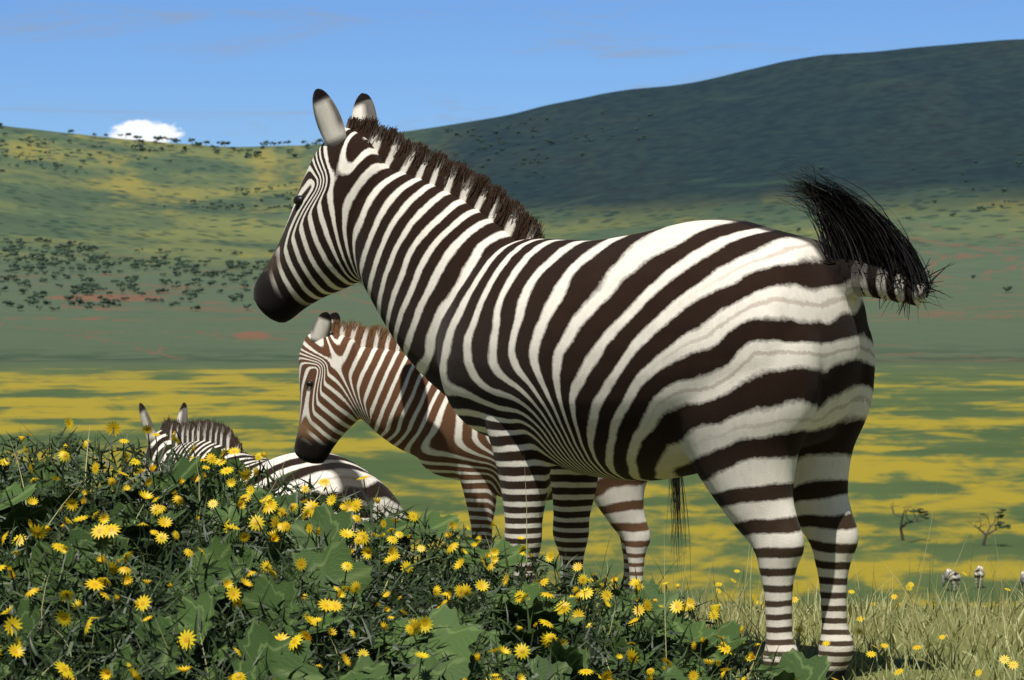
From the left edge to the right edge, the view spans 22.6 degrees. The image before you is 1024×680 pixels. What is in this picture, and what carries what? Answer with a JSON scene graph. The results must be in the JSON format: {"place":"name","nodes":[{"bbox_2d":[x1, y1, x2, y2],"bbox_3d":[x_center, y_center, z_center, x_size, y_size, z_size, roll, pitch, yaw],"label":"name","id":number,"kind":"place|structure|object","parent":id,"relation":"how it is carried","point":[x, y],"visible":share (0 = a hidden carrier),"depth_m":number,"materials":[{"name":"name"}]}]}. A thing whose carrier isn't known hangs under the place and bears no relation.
{"place":"outdoors","nodes":[
{"label":"outdoors","id":0,"kind":"place"},
{"bbox_2d":[0,39,1023,679],"bbox_3d":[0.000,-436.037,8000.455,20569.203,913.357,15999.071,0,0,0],"label":"terrain ground","id":1,"kind":"structure","parent":0,"point":[904,133],"depth_m":4247.39,"materials":[{"name":"green plant"}]},
{"bbox_2d":[53,431,79,459],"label":"thorn tree","id":2,"kind":"object","parent":1,"relation":"on","point":[67,443],"visible":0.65,"depth_m":414.32,"materials":[{"name":"green plant"}]},
{"bbox_2d":[135,402,409,565],"bbox_3d":[-1.104,1.025,10.667,0.713,1.490,2.424,0,0,-30],"label":"zebra","id":3,"kind":"object","parent":1,"relation":"on","point":[341,473],"visible":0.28,"depth_m":10.05,"materials":[{"name":"black"}]},
{"bbox_2d":[0,413,952,679],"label":"thicket flowers","id":4,"kind":"object","parent":1,"relation":"on","point":[224,573],"visible":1,"depth_m":6.28,"materials":[{"name":"green plant"}]},
{"bbox_2d":[294,312,690,590],"bbox_3d":[-0.073,0.455,8.964,1.398,1.107,0.436,0,0,6],"label":"zebra","id":5,"kind":"object","parent":1,"relation":"on","point":[373,378],"visible":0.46,"depth_m":8.92,"materials":[{"name":"black"}]},
{"bbox_2d":[0,110,1023,310],"bbox_3d":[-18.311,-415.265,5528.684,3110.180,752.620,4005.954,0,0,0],"label":"distant trees","id":6,"kind":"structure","parent":1,"relation":"on","point":[135,263],"depth_m":4694.27,"materials":[{"name":"green plant"}]},
{"bbox_2d":[253,89,954,679],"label":"zebra","id":7,"kind":"object","parent":1,"relation":"on","point":[729,363],"visible":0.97,"depth_m":7.44},
{"bbox_2d":[467,491,1023,679],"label":"embankment grass","id":8,"kind":"structure","parent":1,"relation":"on","point":[874,653],"depth_m":8.57,"materials":[{"name":"green plant"}]},
{"bbox_2d":[890,503,929,540],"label":"thorn tree","id":9,"kind":"object","parent":1,"relation":"on","point":[919,511],"visible":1,"depth_m":231.78,"materials":[{"name":"green plant"}]},
{"bbox_2d":[942,569,959,591],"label":"zebra","id":10,"kind":"object","parent":1,"relation":"on","point":[947,575],"visible":0.95,"depth_m":169.13,"materials":[{"name":"black"}]},
{"bbox_2d":[974,566,984,587],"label":"zebra","id":11,"kind":"object","parent":1,"relation":"on","point":[978,571],"visible":0.96,"depth_m":172.53,"materials":[{"name":"black"}]},
{"bbox_2d":[969,508,1010,545],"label":"thorn tree","id":12,"kind":"object","parent":1,"relation":"on","point":[1000,523],"visible":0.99,"depth_m":224.05,"materials":[{"name":"green plant"}]},
{"bbox_2d":[1018,572,1023,590],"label":"zebra","id":13,"kind":"object","parent":1,"relation":"on","point":[1021,581],"visible":0.71,"depth_m":166.78,"materials":[{"name":"black"}]},
{"bbox_2d":[0,0,1023,146],"label":"sky","id":14,"kind":"structure","parent":0,"point":[243,73],"materials":[{"name":"blue"}]}
]}

